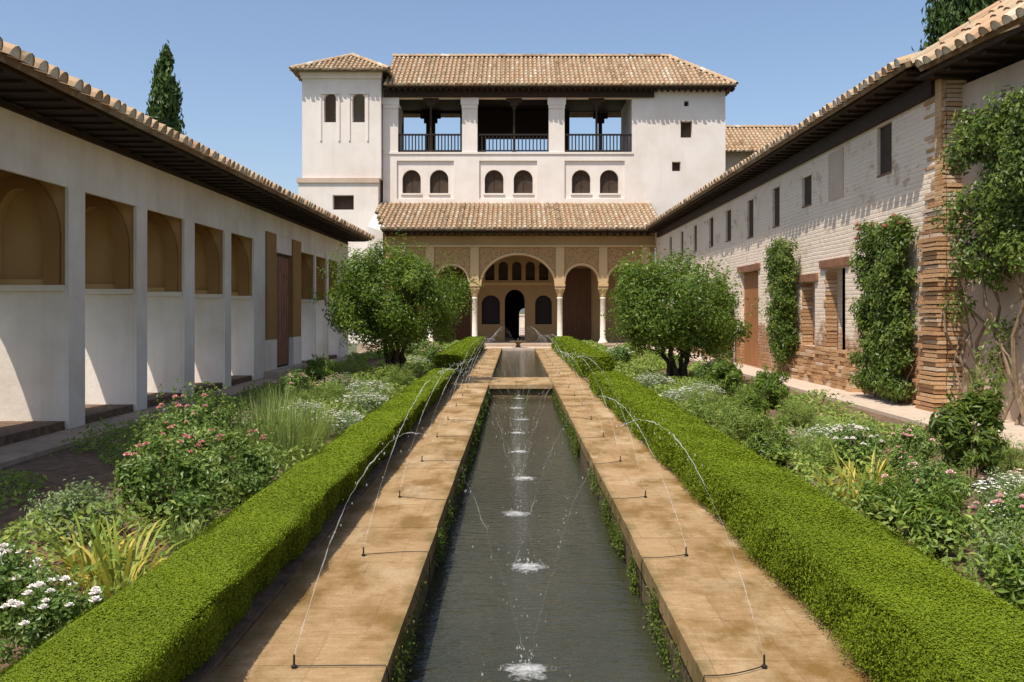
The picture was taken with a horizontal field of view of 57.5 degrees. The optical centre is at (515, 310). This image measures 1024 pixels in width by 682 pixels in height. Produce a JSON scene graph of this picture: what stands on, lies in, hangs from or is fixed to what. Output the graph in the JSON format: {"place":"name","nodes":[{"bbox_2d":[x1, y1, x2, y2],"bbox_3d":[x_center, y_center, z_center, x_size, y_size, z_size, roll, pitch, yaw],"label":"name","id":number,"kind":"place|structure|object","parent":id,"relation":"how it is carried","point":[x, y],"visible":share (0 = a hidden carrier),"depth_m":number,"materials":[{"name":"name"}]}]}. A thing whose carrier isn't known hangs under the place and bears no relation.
{"place":"outdoors","nodes":[
{"label":"outdoors","id":0,"kind":"place"},
{"bbox_2d":[0,346,382,467],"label":"path","id":1,"kind":"structure","parent":0,"point":[22,451],"depth_m":11.25,"materials":[{"name":"stone"}]},
{"bbox_2d":[0,37,374,446],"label":"gallery wing","id":2,"kind":"structure","parent":1,"relation":"on","point":[142,256],"depth_m":13.85,"materials":[{"name":"paint"}]},
{"bbox_2d":[277,254,288,367],"bbox_3d":[-5.690,-0.010,22.550,0.060,2.720,1.600,0,0,0],"label":"door","id":3,"kind":"structure","parent":2,"relation":"in","point":[282,260],"depth_m":22.69,"materials":[{"name":"red wood"}]},
{"bbox_2d":[0,346,485,681],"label":"garden bed","id":4,"kind":"object","parent":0,"point":[67,465],"visible":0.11,"depth_m":7.50,"materials":[{"name":"soil"}]},
{"bbox_2d":[0,533,54,620],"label":"rose bush","id":5,"kind":"object","parent":4,"relation":"on","point":[11,570],"visible":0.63,"depth_m":4.45,"materials":[{"name":"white plant"}]},
{"bbox_2d":[0,564,106,664],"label":"rose bush","id":6,"kind":"object","parent":4,"relation":"on","point":[35,615],"visible":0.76,"depth_m":4.01,"materials":[{"name":"green plant"}]},
{"bbox_2d":[15,476,127,547],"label":"herb clump","id":7,"kind":"object","parent":4,"relation":"on","point":[70,504],"visible":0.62,"depth_m":6.19,"materials":[{"name":"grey plant"}]},
{"bbox_2d":[26,513,170,593],"bbox_3d":[-2.436,1.318,5.343,0.806,0.424,0.939,0,0,6],"label":"lily clump","id":8,"kind":"object","parent":4,"relation":"on","point":[69,562],"visible":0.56,"depth_m":5.30,"materials":[{"name":"green plant"}]},
{"bbox_2d":[23,509,187,603],"bbox_3d":[-2.104,1.299,5.059,1.024,0.462,0.879,0,0,-29],"label":"lily clump","id":9,"kind":"object","parent":4,"relation":"on","point":[126,568],"visible":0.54,"depth_m":5.10,"materials":[{"name":"green plant"}]},
{"bbox_2d":[121,409,228,486],"bbox_3d":[-2.739,1.226,7.519,0.848,0.864,0.760,0,0,5],"label":"rose bush","id":10,"kind":"object","parent":4,"relation":"on","point":[204,432],"visible":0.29,"depth_m":7.40,"materials":[{"name":"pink plant"}]},
{"bbox_2d":[111,418,242,539],"bbox_3d":[-2.304,1.210,6.414,0.893,0.910,0.800,0,0,19],"label":"rose bush","id":11,"kind":"object","parent":4,"relation":"on","point":[182,475],"visible":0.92,"depth_m":6.36,"materials":[{"name":"green plant"}]},
{"bbox_2d":[159,512,207,556],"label":"grass tuft","id":12,"kind":"object","parent":4,"relation":"on","point":[179,537],"visible":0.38,"depth_m":5.74,"materials":[{"name":"green plant"}]},
{"bbox_2d":[122,379,253,457],"bbox_3d":[-3.154,1.168,8.916,1.036,1.015,0.967,0,0,13],"label":"rose bush","id":13,"kind":"object","parent":4,"relation":"on","point":[207,409],"visible":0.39,"depth_m":8.90,"materials":[{"name":"green plant"}]},
{"bbox_2d":[0,368,455,681],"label":"box hedge","id":14,"kind":"object","parent":4,"relation":"on","point":[174,616],"visible":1,"depth_m":4.38,"materials":[{"name":"green plant"}]},
{"bbox_2d":[0,340,460,620],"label":"ground cover","id":15,"kind":"object","parent":4,"relation":"on","point":[357,360],"visible":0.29,"depth_m":7.64,"materials":[{"name":"green plant"}]},
{"bbox_2d":[197,416,289,510],"bbox_3d":[-2.118,1.246,7.308,0.791,0.807,0.709,0,0,29],"label":"rose bush","id":16,"kind":"object","parent":4,"relation":"on","point":[256,472],"visible":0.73,"depth_m":7.27,"materials":[{"name":"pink plant"}]},
{"bbox_2d":[223,390,305,454],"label":"grass tuft","id":17,"kind":"object","parent":4,"relation":"on","point":[249,427],"visible":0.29,"depth_m":9.44,"materials":[{"name":"green plant"}]},
{"bbox_2d":[240,390,310,431],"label":"grass tuft","id":18,"kind":"object","parent":4,"relation":"on","point":[263,406],"visible":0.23,"depth_m":10.63,"materials":[{"name":"green plant"}]},
{"bbox_2d":[252,380,308,425],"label":"grass tuft","id":19,"kind":"object","parent":4,"relation":"on","point":[276,398],"visible":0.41,"depth_m":12.46,"materials":[{"name":"green plant"}]},
{"bbox_2d":[236,397,333,470],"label":"grass tuft","id":20,"kind":"object","parent":4,"relation":"on","point":[293,436],"visible":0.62,"depth_m":8.98,"materials":[{"name":"green plant"}]},
{"bbox_2d":[270,369,317,402],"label":"rose bush","id":21,"kind":"object","parent":4,"relation":"on","point":[293,381],"visible":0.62,"depth_m":14.48,"materials":[{"name":"green plant"}]},
{"bbox_2d":[266,395,347,452],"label":"grass tuft","id":22,"kind":"object","parent":4,"relation":"on","point":[324,427],"visible":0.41,"depth_m":10.14,"materials":[{"name":"green plant"}]},
{"bbox_2d":[282,397,334,427],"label":"daisy clump","id":23,"kind":"object","parent":4,"relation":"on","point":[300,404],"visible":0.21,"depth_m":11.97,"materials":[{"name":"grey plant"}]},
{"bbox_2d":[301,353,337,385],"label":"leafy shrub","id":24,"kind":"object","parent":4,"relation":"on","point":[320,368],"visible":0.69,"depth_m":17.44,"materials":[{"name":"green plant"}]},
{"bbox_2d":[301,375,349,412],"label":"feathery herb","id":25,"kind":"object","parent":4,"relation":"on","point":[330,395],"visible":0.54,"depth_m":13.78,"materials":[{"name":"green plant"}]},
{"bbox_2d":[316,371,358,395],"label":"pink flower clump","id":26,"kind":"object","parent":4,"relation":"on","point":[347,380],"visible":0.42,"depth_m":16.54,"materials":[{"name":"green plant"}]},
{"bbox_2d":[311,408,365,438],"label":"daisy clump","id":27,"kind":"object","parent":4,"relation":"on","point":[342,419],"visible":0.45,"depth_m":11.19,"materials":[{"name":"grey plant"}]},
{"bbox_2d":[332,387,387,416],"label":"daisy clump","id":28,"kind":"object","parent":4,"relation":"on","point":[374,402],"visible":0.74,"depth_m":13.18,"materials":[{"name":"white plant"}]},
{"bbox_2d":[344,377,395,399],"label":"daisy clump","id":29,"kind":"object","parent":4,"relation":"on","point":[357,386],"visible":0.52,"depth_m":15.42,"materials":[{"name":"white plant"}]},
{"bbox_2d":[305,230,484,377],"bbox_3d":[-2.518,-0.069,20.215,3.759,3.294,3.306,0,0,0],"label":"myrtle tree","id":30,"kind":"object","parent":4,"relation":"on","point":[365,306],"visible":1,"depth_m":19.54,"materials":[{"name":"green plant"}]},
{"bbox_2d":[379,361,414,392],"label":"feathery herb","id":31,"kind":"object","parent":4,"relation":"on","point":[396,376],"visible":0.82,"depth_m":17.26,"materials":[{"name":"green plant"}]},
{"bbox_2d":[400,335,429,358],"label":"rose bush","id":32,"kind":"object","parent":4,"relation":"on","point":[415,348],"visible":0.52,"depth_m":27.78,"materials":[{"name":"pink plant"}]},
{"bbox_2d":[418,341,450,364],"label":"rose bush","id":33,"kind":"object","parent":4,"relation":"on","point":[427,354],"visible":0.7,"depth_m":24.30,"materials":[{"name":"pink plant"}]},
{"bbox_2d":[431,336,485,376],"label":"box hedge","id":34,"kind":"object","parent":4,"relation":"on","point":[459,357],"visible":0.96,"depth_m":23.60,"materials":[{"name":"green plant"}]},
{"bbox_2d":[391,432,475,681],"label":"walkway bed","id":35,"kind":"object","parent":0,"point":[432,571],"depth_m":6.07,"materials":[{"name":"stone"}]},
{"bbox_2d":[205,348,501,681],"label":"walkway","id":36,"kind":"structure","parent":35,"relation":"on","point":[339,599],"depth_m":5.49,"materials":[{"name":"stone"}]},
{"bbox_2d":[348,312,524,354],"bbox_3d":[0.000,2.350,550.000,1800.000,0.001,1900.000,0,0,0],"label":"ground","id":37,"kind":"structure","parent":0,"point":[353,348],"depth_m":60.09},
{"bbox_2d":[145,40,186,134],"bbox_3d":[-15.034,-4.619,40.108,2.472,14.030,2.713,0,0,0],"label":"cypress tree","id":38,"kind":"object","parent":37,"relation":"on","point":[164,105],"visible":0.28,"depth_m":39.72,"materials":[{"name":"green plant"}]},
{"bbox_2d":[490,388,552,397],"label":"end wall","id":39,"kind":"structure","parent":37,"relation":"on","point":[521,393],"depth_m":19.76,"materials":[{"name":"stone"}]},
{"bbox_2d":[489,377,552,388],"bbox_3d":[0.118,1.596,20.800,1.383,0.088,2.200,0,0,0],"label":"channel crossing","id":40,"kind":"object","parent":39,"relation":"on","point":[520,382],"visible":0.93,"depth_m":20.03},
{"bbox_2d":[725,125,794,171],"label":"tiled house","id":41,"kind":"structure","parent":37,"relation":"on","point":[742,142],"depth_m":53.37,"materials":[{"name":"tile"}]},
{"bbox_2d":[911,0,987,51],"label":"cypress tree","id":42,"kind":"object","parent":37,"relation":"on","point":[944,17],"visible":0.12,"depth_m":29.58,"materials":[{"name":"green plant"}]},
{"bbox_2d":[0,0,935,311],"label":"sky","id":43,"kind":"structure","parent":0,"point":[788,60],"materials":[{"name":"blue"}]},
{"bbox_2d":[365,337,636,349],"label":"portico floor","id":44,"kind":"structure","parent":0,"point":[506,343],"depth_m":42.36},
{"bbox_2d":[289,53,737,343],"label":"palace pavilion","id":45,"kind":"structure","parent":44,"relation":"on","point":[544,239],"depth_m":45.50,"materials":[{"name":"white"}]},
{"bbox_2d":[401,170,421,194],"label":"window","id":46,"kind":"structure","parent":45,"relation":"in","point":[411,179],"depth_m":45.80,"materials":[{"name":"brown wood"}]},
{"bbox_2d":[428,170,449,194],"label":"window","id":47,"kind":"structure","parent":45,"relation":"in","point":[439,179],"depth_m":45.80,"materials":[{"name":"brown wood"}]},
{"bbox_2d":[442,269,469,340],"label":"portico door","id":48,"kind":"structure","parent":45,"relation":"in","point":[463,328],"depth_m":45.57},
{"bbox_2d":[483,170,504,194],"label":"window","id":49,"kind":"structure","parent":45,"relation":"in","point":[493,179],"depth_m":45.80,"materials":[{"name":"brown wood"}]},
{"bbox_2d":[499,262,507,279],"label":"lattice window","id":50,"kind":"structure","parent":45,"relation":"in","point":[503,266],"depth_m":45.90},
{"bbox_2d":[512,262,520,279],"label":"lattice window","id":51,"kind":"structure","parent":45,"relation":"in","point":[516,266],"depth_m":45.90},
{"bbox_2d":[512,170,533,194],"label":"window","id":52,"kind":"structure","parent":45,"relation":"in","point":[523,181],"depth_m":45.80,"materials":[{"name":"brown wood"}]},
{"bbox_2d":[526,262,534,279],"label":"lattice window","id":53,"kind":"structure","parent":45,"relation":"in","point":[530,267],"depth_m":45.90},
{"bbox_2d":[562,269,590,340],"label":"portico door","id":54,"kind":"structure","parent":45,"relation":"in","point":[576,301],"depth_m":45.57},
{"bbox_2d":[571,170,591,194],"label":"window","id":55,"kind":"structure","parent":45,"relation":"in","point":[580,179],"depth_m":45.80,"materials":[{"name":"brown wood"}]},
{"bbox_2d":[599,170,619,194],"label":"window","id":56,"kind":"structure","parent":45,"relation":"in","point":[608,179],"depth_m":45.80,"materials":[{"name":"brown wood"}]},
{"bbox_2d":[681,122,690,137],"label":"window","id":57,"kind":"structure","parent":45,"relation":"in","point":[685,126],"depth_m":45.84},
{"bbox_2d":[493,350,546,376],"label":"water","id":58,"kind":"structure","parent":0,"point":[519,363],"depth_m":28.26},
{"bbox_2d":[401,398,677,681],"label":"water","id":59,"kind":"structure","parent":0,"point":[569,608],"depth_m":6.38,"materials":[{"name":"liquid"}]},
{"bbox_2d":[389,388,690,681],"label":"channel moss","id":60,"kind":"object","parent":59,"relation":"on","point":[614,537],"visible":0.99,"depth_m":6.68,"materials":[{"name":"green plant"}]},
{"bbox_2d":[556,402,692,681],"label":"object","id":61,"kind":"object","parent":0,"point":[627,551],"visible":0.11,"depth_m":5.84,"materials":[{"name":"stone"}]},
{"bbox_2d":[534,348,883,681],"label":"walkway","id":62,"kind":"structure","parent":61,"relation":"on","point":[726,605],"depth_m":5.47,"materials":[{"name":"stone"}]},
{"bbox_2d":[578,346,1023,659],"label":"garden bed","id":63,"kind":"object","parent":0,"point":[887,419],"visible":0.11,"depth_m":8.84,"materials":[{"name":"soil"}]},
{"bbox_2d":[551,336,616,377],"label":"box hedge","id":64,"kind":"object","parent":63,"relation":"on","point":[582,359],"visible":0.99,"depth_m":23.19,"materials":[{"name":"green plant"}]},
{"bbox_2d":[607,343,633,368],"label":"rose bush","id":65,"kind":"object","parent":63,"relation":"on","point":[622,354],"visible":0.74,"depth_m":23.30,"materials":[{"name":"green plant"}]},
{"bbox_2d":[634,370,675,393],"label":"daisy clump","id":66,"kind":"object","parent":63,"relation":"on","point":[652,379],"visible":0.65,"depth_m":17.07,"materials":[{"name":"white plant"}]},
{"bbox_2d":[596,243,768,381],"bbox_3d":[3.465,0.079,19.706,3.321,2.992,3.372,0,0,35],"label":"myrtle tree","id":67,"kind":"object","parent":63,"relation":"on","point":[648,318],"visible":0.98,"depth_m":18.95,"materials":[{"name":"green plant"}]},
{"bbox_2d":[659,386,707,408],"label":"daisy clump","id":68,"kind":"object","parent":63,"relation":"on","point":[673,394],"visible":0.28,"depth_m":13.99,"materials":[{"name":"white plant"}]},
{"bbox_2d":[677,382,723,424],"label":"feathery herb","id":69,"kind":"object","parent":63,"relation":"on","point":[707,396],"visible":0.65,"depth_m":12.30,"materials":[{"name":"green plant"}]},
{"bbox_2d":[676,379,727,405],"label":"daisy clump","id":70,"kind":"object","parent":63,"relation":"on","point":[708,387],"visible":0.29,"depth_m":14.87,"materials":[{"name":"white plant"}]},
{"bbox_2d":[693,348,737,382],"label":"rose bush","id":71,"kind":"object","parent":63,"relation":"on","point":[704,369],"visible":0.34,"depth_m":18.59,"materials":[{"name":"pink plant"}]},
{"bbox_2d":[700,356,742,397],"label":"leafy shrub","id":72,"kind":"object","parent":63,"relation":"on","point":[723,375],"visible":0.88,"depth_m":16.07,"materials":[{"name":"green plant"}]},
{"bbox_2d":[708,392,775,443],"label":"feathery herb","id":73,"kind":"object","parent":63,"relation":"on","point":[738,418],"visible":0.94,"depth_m":10.49,"materials":[{"name":"green plant"}]},
{"bbox_2d":[720,381,773,432],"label":"leafy shrub","id":74,"kind":"object","parent":63,"relation":"on","point":[759,401],"visible":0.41,"depth_m":11.30,"materials":[{"name":"green plant"}]},
{"bbox_2d":[746,417,794,468],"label":"leafy shrub","id":75,"kind":"object","parent":63,"relation":"on","point":[757,443],"visible":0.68,"depth_m":8.81,"materials":[{"name":"green plant"}]},
{"bbox_2d":[750,364,791,408],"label":"leafy shrub","id":76,"kind":"object","parent":63,"relation":"on","point":[776,390],"visible":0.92,"depth_m":14.47,"materials":[{"name":"green plant"}]},
{"bbox_2d":[769,426,815,454],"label":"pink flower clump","id":77,"kind":"object","parent":63,"relation":"on","point":[793,432],"visible":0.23,"depth_m":9.60,"materials":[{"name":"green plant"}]},
{"bbox_2d":[772,394,816,432],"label":"feathery herb","id":78,"kind":"object","parent":63,"relation":"on","point":[806,414],"visible":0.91,"depth_m":11.57,"materials":[{"name":"green plant"}]},
{"bbox_2d":[581,339,1023,613],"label":"ground cover","id":79,"kind":"object","parent":63,"relation":"on","point":[650,362],"visible":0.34,"depth_m":8.59,"materials":[{"name":"green plant"}]},
{"bbox_2d":[586,371,1023,681],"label":"box hedge","id":80,"kind":"object","parent":63,"relation":"on","point":[889,606],"visible":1,"depth_m":4.70,"materials":[{"name":"green plant"}]},
{"bbox_2d":[787,425,843,475],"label":"feathery herb","id":81,"kind":"object","parent":63,"relation":"on","point":[806,449],"visible":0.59,"depth_m":8.63,"materials":[{"name":"green plant"}]},
{"bbox_2d":[803,419,858,449],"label":"daisy clump","id":82,"kind":"object","parent":63,"relation":"on","point":[822,429],"visible":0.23,"depth_m":9.99,"materials":[{"name":"white plant"}]},
{"bbox_2d":[799,441,906,510],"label":"lily clump","id":83,"kind":"object","parent":63,"relation":"on","point":[842,483],"visible":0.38,"depth_m":7.33,"materials":[{"name":"yellow plant"}]},
{"bbox_2d":[819,416,889,473],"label":"rose bush","id":84,"kind":"object","parent":63,"relation":"on","point":[850,437],"visible":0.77,"depth_m":8.70,"materials":[{"name":"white plant"}]},
{"bbox_2d":[817,442,902,489],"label":"lily clump","id":85,"kind":"object","parent":63,"relation":"on","point":[880,470],"visible":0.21,"depth_m":7.73,"materials":[{"name":"yellow plant"}]},
{"bbox_2d":[855,470,913,532],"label":"leafy shrub","id":86,"kind":"object","parent":63,"relation":"on","point":[889,491],"visible":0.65,"depth_m":6.28,"materials":[{"name":"green plant"}]},
{"bbox_2d":[877,438,926,481],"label":"rose bush","id":87,"kind":"object","parent":63,"relation":"on","point":[900,455],"visible":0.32,"depth_m":7.96,"materials":[{"name":"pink plant"}]},
{"bbox_2d":[884,418,942,463],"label":"rose bush","id":88,"kind":"object","parent":63,"relation":"on","point":[908,434],"visible":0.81,"depth_m":9.10,"materials":[{"name":"green plant"}]},
{"bbox_2d":[875,450,983,510],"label":"rose bush","id":89,"kind":"object","parent":63,"relation":"on","point":[930,471],"visible":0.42,"depth_m":6.53,"materials":[{"name":"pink plant"}]},
{"bbox_2d":[896,474,984,559],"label":"leafy shrub","id":90,"kind":"object","parent":63,"relation":"on","point":[916,508],"visible":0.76,"depth_m":5.66,"materials":[{"name":"green plant"}]},
{"bbox_2d":[936,460,976,502],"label":"feathery herb","id":91,"kind":"object","parent":63,"relation":"on","point":[957,472],"visible":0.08,"depth_m":7.13,"materials":[{"name":"green plant"}]},
{"bbox_2d":[925,369,1009,487],"bbox_3d":[3.934,1.019,8.094,0.666,1.030,0.630,0,0,12],"label":"leafy shrub","id":92,"kind":"object","parent":63,"relation":"on","point":[961,436],"visible":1,"depth_m":7.97,"materials":[{"name":"green plant"}]},
{"bbox_2d":[963,515,1023,578],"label":"herb clump","id":93,"kind":"object","parent":63,"relation":"on","point":[993,540],"visible":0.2,"depth_m":5.32,"materials":[{"name":"plant"}]},
{"bbox_2d":[967,466,1023,514],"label":"daisy clump","id":94,"kind":"object","parent":63,"relation":"on","point":[989,496],"visible":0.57,"depth_m":7.05,"materials":[{"name":"white plant"}]},
{"bbox_2d":[968,483,1023,541],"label":"rose bush","id":95,"kind":"object","parent":63,"relation":"on","point":[1015,501],"visible":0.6,"depth_m":5.84,"materials":[{"name":"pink plant"}]},
{"bbox_2d":[974,434,1023,475],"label":"feathery herb","id":96,"kind":"object","parent":63,"relation":"on","point":[1014,454],"visible":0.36,"depth_m":8.48,"materials":[{"name":"green plant"}]},
{"bbox_2d":[983,518,1023,610],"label":"leafy shrub","id":97,"kind":"object","parent":63,"relation":"on","point":[1008,571],"visible":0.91,"depth_m":4.62,"materials":[{"name":"green plant"}]},
{"bbox_2d":[643,345,1023,451],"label":"path","id":98,"kind":"structure","parent":0,"point":[902,411],"depth_m":14.90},
{"bbox_2d":[707,284,735,361],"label":"climbing shrub","id":99,"kind":"object","parent":98,"relation":"on","point":[726,346],"visible":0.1,"depth_m":26.82,"materials":[{"name":"green plant"}]},
{"bbox_2d":[761,236,800,374],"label":"climbing shrub","id":100,"kind":"object","parent":98,"relation":"on","point":[779,327],"visible":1,"depth_m":20.86,"materials":[{"name":"green plant"}]},
{"bbox_2d":[644,22,1023,411],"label":"brick wing","id":101,"kind":"structure","parent":98,"relation":"on","point":[819,184],"depth_m":17.97,"materials":[{"name":"paint"}]},
{"bbox_2d":[747,200,752,238],"bbox_3d":[6.345,-2.466,25.025,0.110,1.024,0.646,0,0,0],"label":"window","id":102,"kind":"structure","parent":101,"relation":"in","point":[750,202],"depth_m":25.11,"materials":[{"name":"black wood"}]},
{"bbox_2d":[744,271,757,365],"bbox_3d":[6.426,0.205,25.150,0.081,2.510,1.880,0,0,0],"label":"door","id":103,"kind":"structure","parent":101,"relation":"in","point":[751,279],"depth_m":25.29,"materials":[{"name":"brown wood"}]},
{"bbox_2d":[772,187,779,227],"bbox_3d":[6.345,-2.501,22.550,0.110,0.954,0.596,0,0,0],"label":"window","id":104,"kind":"structure","parent":101,"relation":"in","point":[777,191],"depth_m":22.63,"materials":[{"name":"black wood"}]},
{"bbox_2d":[802,175,811,207],"bbox_3d":[6.345,-2.581,20.175,0.110,0.654,0.646,0,0,0],"label":"window","id":105,"kind":"structure","parent":101,"relation":"in","point":[808,181],"depth_m":20.23,"materials":[{"name":"black wood"}]},
{"bbox_2d":[828,147,843,200],"bbox_3d":[6.293,-2.675,18.325,0.010,0.950,0.850,0,0,0],"label":"walled up window","id":106,"kind":"structure","parent":101,"relation":"in","point":[836,158],"depth_m":18.27,"materials":[{"name":"paint"}]},
{"bbox_2d":[877,123,891,177],"bbox_3d":[6.345,-2.746,15.935,0.110,0.864,0.626,0,0,0],"label":"window","id":107,"kind":"structure","parent":101,"relation":"in","point":[886,131],"depth_m":15.98,"materials":[{"name":"black wood"}]},
{"bbox_2d":[846,213,918,404],"bbox_3d":[6.016,-0.033,15.342,0.599,3.077,1.987,0,0,0],"label":"climbing shrub","id":108,"kind":"object","parent":98,"relation":"on","point":[881,304],"visible":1,"depth_m":14.93,"materials":[{"name":"green plant"}]},
{"bbox_2d":[910,0,1023,422],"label":"plastered wing","id":109,"kind":"structure","parent":98,"relation":"on","point":[984,69],"depth_m":12.83,"materials":[{"name":"paint"}]},
{"bbox_2d":[927,82,1023,424],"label":"climbing rose","id":110,"kind":"object","parent":109,"relation":"attached to","point":[990,133],"visible":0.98,"depth_m":12.36,"materials":[{"name":"green plant"}]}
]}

